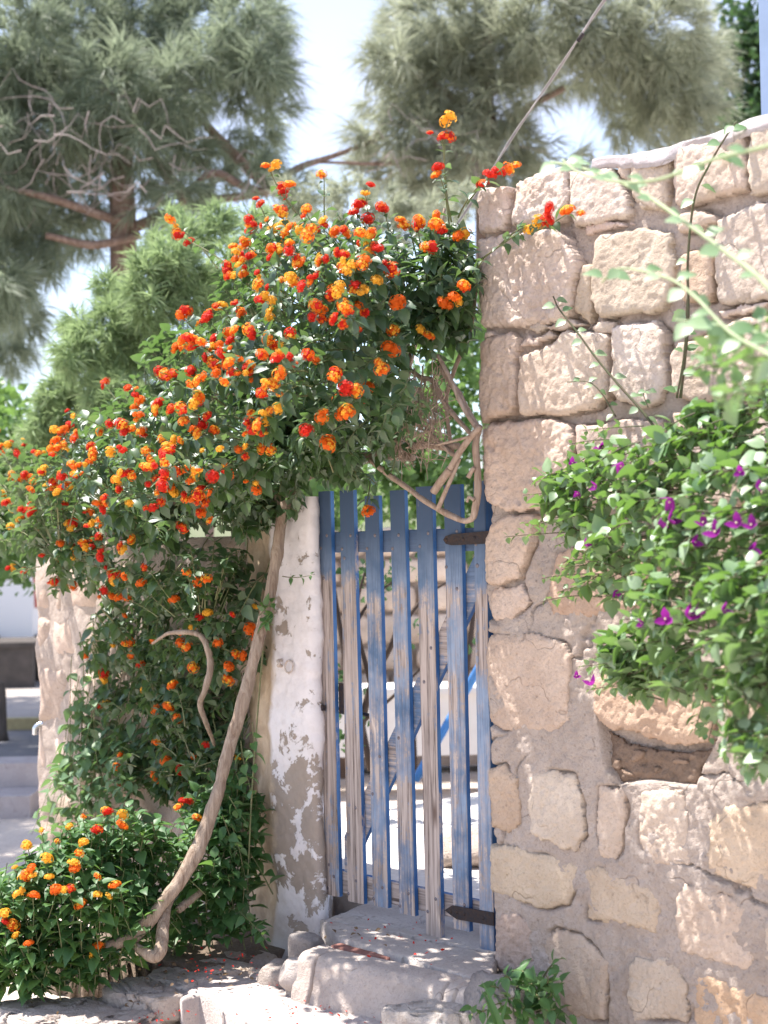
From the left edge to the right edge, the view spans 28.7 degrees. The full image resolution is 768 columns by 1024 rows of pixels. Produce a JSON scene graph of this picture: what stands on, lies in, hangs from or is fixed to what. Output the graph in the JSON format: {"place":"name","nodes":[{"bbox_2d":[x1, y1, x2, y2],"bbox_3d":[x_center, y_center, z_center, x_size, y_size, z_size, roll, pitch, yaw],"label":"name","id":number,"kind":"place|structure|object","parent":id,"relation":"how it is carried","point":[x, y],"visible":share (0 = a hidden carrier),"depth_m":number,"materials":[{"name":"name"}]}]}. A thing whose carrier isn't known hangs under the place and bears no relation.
{"place":"outdoors","nodes":[
{"label":"outdoors","id":0,"kind":"place"},
{"bbox_2d":[0,730,38,756],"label":"road","id":1,"kind":"structure","parent":0,"point":[22,743],"depth_m":12.61,"materials":[{"name":"grey asphalt"}]},
{"bbox_2d":[0,682,8,741],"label":"bollard","id":2,"kind":"object","parent":1,"relation":"on","point":[3,723],"visible":1,"depth_m":12.87,"materials":[{"name":"stone"}]},
{"bbox_2d":[5,681,40,716],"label":"pavement","id":3,"kind":"structure","parent":0,"point":[22,702],"depth_m":15.40,"materials":[{"name":"grey concrete"}]},
{"bbox_2d":[0,637,38,687],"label":"planter","id":4,"kind":"object","parent":3,"relation":"on","point":[18,665],"visible":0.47,"depth_m":16.96,"materials":[{"name":"concrete"}]},
{"bbox_2d":[0,532,56,637],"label":"parked van","id":5,"kind":"object","parent":3,"relation":"on","point":[19,615],"visible":0.34,"depth_m":18.32,"materials":[{"name":"white paint"}]},
{"bbox_2d":[45,912,284,997],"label":"soil","id":6,"kind":"structure","parent":0,"point":[197,953],"depth_m":6.44,"materials":[{"name":"brown soil"}]},
{"bbox_2d":[0,765,477,1000],"bbox_3d":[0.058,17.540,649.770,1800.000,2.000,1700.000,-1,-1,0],"label":"ground","id":7,"kind":"structure","parent":0,"point":[14,833],"depth_m":10.57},
{"bbox_2d":[0,756,38,818],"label":"street steps","id":8,"kind":"structure","parent":7,"relation":"on","point":[19,791],"depth_m":11.28,"materials":[{"name":"grey concrete"}]},
{"bbox_2d":[7,717,38,729],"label":"kerb","id":9,"kind":"structure","parent":7,"relation":"on","point":[21,723],"depth_m":13.66,"materials":[{"name":"yellow paint"}]},
{"bbox_2d":[0,377,71,597],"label":"hedge","id":10,"kind":"object","parent":7,"relation":"on","point":[11,394],"visible":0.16,"depth_m":12.16,"materials":[{"name":"green plant"}]},
{"bbox_2d":[0,950,277,1023],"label":"rock ledge","id":11,"kind":"object","parent":7,"relation":"on","point":[109,1007],"visible":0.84,"depth_m":5.90,"materials":[{"name":"grey stone"}]},
{"bbox_2d":[0,768,284,1006],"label":"lantana shrub","id":12,"kind":"object","parent":11,"relation":"on","point":[36,900],"visible":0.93,"depth_m":6.04,"materials":[{"name":"green plant"}]},
{"bbox_2d":[30,927,389,1022],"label":"leaf litter","id":13,"kind":"object","parent":11,"relation":"on","point":[222,966],"visible":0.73,"depth_m":6.01,"materials":[{"name":"brown plant"}]},
{"bbox_2d":[0,194,285,538],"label":"feathery bush","id":14,"kind":"object","parent":7,"relation":"on","point":[176,276],"visible":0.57,"depth_m":9.69,"materials":[{"name":"green plant"}]},
{"bbox_2d":[35,536,252,913],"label":"field stone wall","id":15,"kind":"structure","parent":7,"relation":"on","point":[64,621],"depth_m":8.01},
{"bbox_2d":[32,721,42,734],"bbox_3d":[-1.797,1.580,8.224,0.242,0.956,0.070,-1,-1,0],"label":"water tap","id":16,"kind":"object","parent":15,"relation":"attached to","point":[36,726],"visible":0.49,"depth_m":8.20,"materials":[{"name":"silver metal"}]},
{"bbox_2d":[29,642,166,854],"bbox_3d":[-1.522,1.195,7.684,0.298,1.243,1.270,0,-2,-41],"label":"creeper","id":17,"kind":"object","parent":15,"relation":"attached to","point":[67,767],"visible":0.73,"depth_m":7.66,"materials":[{"name":"green plant"}]},
{"bbox_2d":[168,572,313,950],"bbox_3d":[-0.594,1.057,6.314,0.606,1.597,0.308,-2,-1,26],"label":"vine","id":18,"kind":"object","parent":15,"relation":"attached to","point":[242,916],"visible":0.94,"depth_m":6.32,"materials":[{"name":"green plant"}]},
{"bbox_2d":[0,110,585,962],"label":"lantana","id":19,"kind":"object","parent":15,"relation":"on","point":[162,470],"visible":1,"depth_m":6.05,"materials":[{"name":"green plant"}]},
{"bbox_2d":[0,0,393,539],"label":"pine tree","id":20,"kind":"object","parent":7,"relation":"on","point":[49,78],"visible":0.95,"depth_m":13.55,"materials":[{"name":"green plant"}]},
{"bbox_2d":[245,496,334,958],"bbox_3d":[-0.374,0.980,6.722,0.465,2.078,0.772,-1,-1,-18],"label":"gate post","id":21,"kind":"object","parent":7,"relation":"on","point":[289,775],"visible":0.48,"depth_m":6.48,"materials":[{"name":"white paint"}]},
{"bbox_2d":[180,900,498,1023],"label":"stone steps","id":22,"kind":"structure","parent":7,"relation":"on","point":[339,971],"depth_m":5.76,"materials":[{"name":"grey stone"}]},
{"bbox_2d":[132,919,452,1023],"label":"fallen petals","id":23,"kind":"object","parent":22,"relation":"on","point":[442,949],"visible":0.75,"depth_m":5.84,"materials":[{"name":"red plant"}]},
{"bbox_2d":[458,949,576,1023],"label":"weed","id":24,"kind":"object","parent":22,"relation":"on","point":[538,998],"visible":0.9,"depth_m":5.06,"materials":[{"name":"green plant"}]},
{"bbox_2d":[257,167,477,778],"bbox_3d":[-0.150,-0.366,12.503,2.131,5.143,1.312,-1,-1,0],"label":"pale bush","id":25,"kind":"object","parent":7,"relation":"on","point":[403,206],"visible":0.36,"depth_m":12.36,"materials":[{"name":"green plant"}]},
{"bbox_2d":[381,999,475,1023],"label":"boulder","id":26,"kind":"object","parent":7,"relation":"on","point":[430,1011],"visible":0.97,"depth_m":5.27,"materials":[{"name":"grey stone"}]},
{"bbox_2d":[463,970,535,1023],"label":"boulder","id":27,"kind":"object","parent":7,"relation":"on","point":[473,992],"visible":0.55,"depth_m":5.22,"materials":[{"name":"grey stone"}]},
{"bbox_2d":[319,0,753,480],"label":"pine tree","id":28,"kind":"object","parent":7,"relation":"on","point":[639,71],"visible":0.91,"depth_m":14.48,"materials":[{"name":"green plant"}]},
{"bbox_2d":[477,114,767,1023],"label":"stone wall","id":29,"kind":"structure","parent":7,"relation":"on","point":[629,866],"depth_m":5.28,"materials":[{"name":"stone"}]},
{"bbox_2d":[318,481,496,950],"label":"garden gate","id":30,"kind":"structure","parent":29,"relation":"attached to","point":[443,650],"depth_m":6.08,"materials":[{"name":"blue paint"}]},
{"bbox_2d":[503,121,767,786],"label":"bougainvillea","id":31,"kind":"object","parent":29,"relation":"hanging from","point":[641,670],"visible":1,"depth_m":4.25,"materials":[{"name":"green plant"}]},
{"bbox_2d":[758,0,767,114],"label":"timber post","id":32,"kind":"object","parent":29,"relation":"on","point":[763,23],"depth_m":4.96,"materials":[{"name":"blue paint"}]},
{"bbox_2d":[708,0,760,133],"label":"dark tree","id":33,"kind":"object","parent":7,"relation":"on","point":[747,22],"visible":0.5,"depth_m":16.83,"materials":[{"name":"green plant"}]},
{"bbox_2d":[64,472,471,539],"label":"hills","id":34,"kind":"structure","parent":0,"point":[217,533],"depth_m":244.52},
{"bbox_2d":[0,0,758,516],"label":"sky","id":35,"kind":"structure","parent":0,"point":[333,22],"materials":[{"name":"white"}]},
{"bbox_2d":[333,792,478,914],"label":"courtyard","id":36,"kind":"structure","parent":0,"point":[342,904],"depth_m":7.66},
{"bbox_2d":[301,289,488,770],"bbox_3d":[0.130,0.050,10.586,1.773,3.541,1.208,-1,-1,10],"label":"courtyard shrub","id":37,"kind":"object","parent":36,"relation":"on","point":[415,477],"visible":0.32,"depth_m":10.45,"materials":[{"name":"green plant"}]},
{"bbox_2d":[336,553,474,752],"bbox_3d":[0.112,0.910,8.577,0.959,1.414,0.407,-1,-1,9],"label":"bare shrub","id":38,"kind":"object","parent":36,"relation":"on","point":[365,703],"visible":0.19,"depth_m":8.58,"materials":[{"name":"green plant"}]},
{"bbox_2d":[335,526,476,766],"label":"courtyard wall","id":39,"kind":"structure","parent":36,"relation":"on","point":[414,600],"depth_m":12.56,"materials":[{"name":"stone"}]},
{"bbox_2d":[338,682,476,756],"bbox_3d":[0.227,1.609,11.662,2.900,0.520,0.510,-1,-1,0],"label":"white ledge","id":40,"kind":"object","parent":36,"relation":"on","point":[444,712],"depth_m":11.47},
{"bbox_2d":[415,665,475,782],"bbox_3d":[0.612,1.115,9.624,0.252,1.348,1.196,0,-2,-36],"label":"leaning pole","id":41,"kind":"object","parent":36,"relation":"on","point":[445,724],"visible":0.28,"depth_m":9.98,"materials":[{"name":"blue paint"}]},
{"bbox_2d":[443,825,478,867],"bbox_3d":[0.473,1.659,7.378,0.432,0.215,0.338,-1,-1,0],"label":"yard stone","id":42,"kind":"object","parent":36,"relation":"on","point":[447,849],"visible":0.14,"depth_m":7.27,"materials":[{"name":"beige stone"}]},
{"bbox_2d":[420,0,605,276],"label":"cable","id":43,"kind":"object","parent":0,"point":[580,37],"visible":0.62,"depth_m":6.71,"materials":[{"name":"metal"}]}
]}

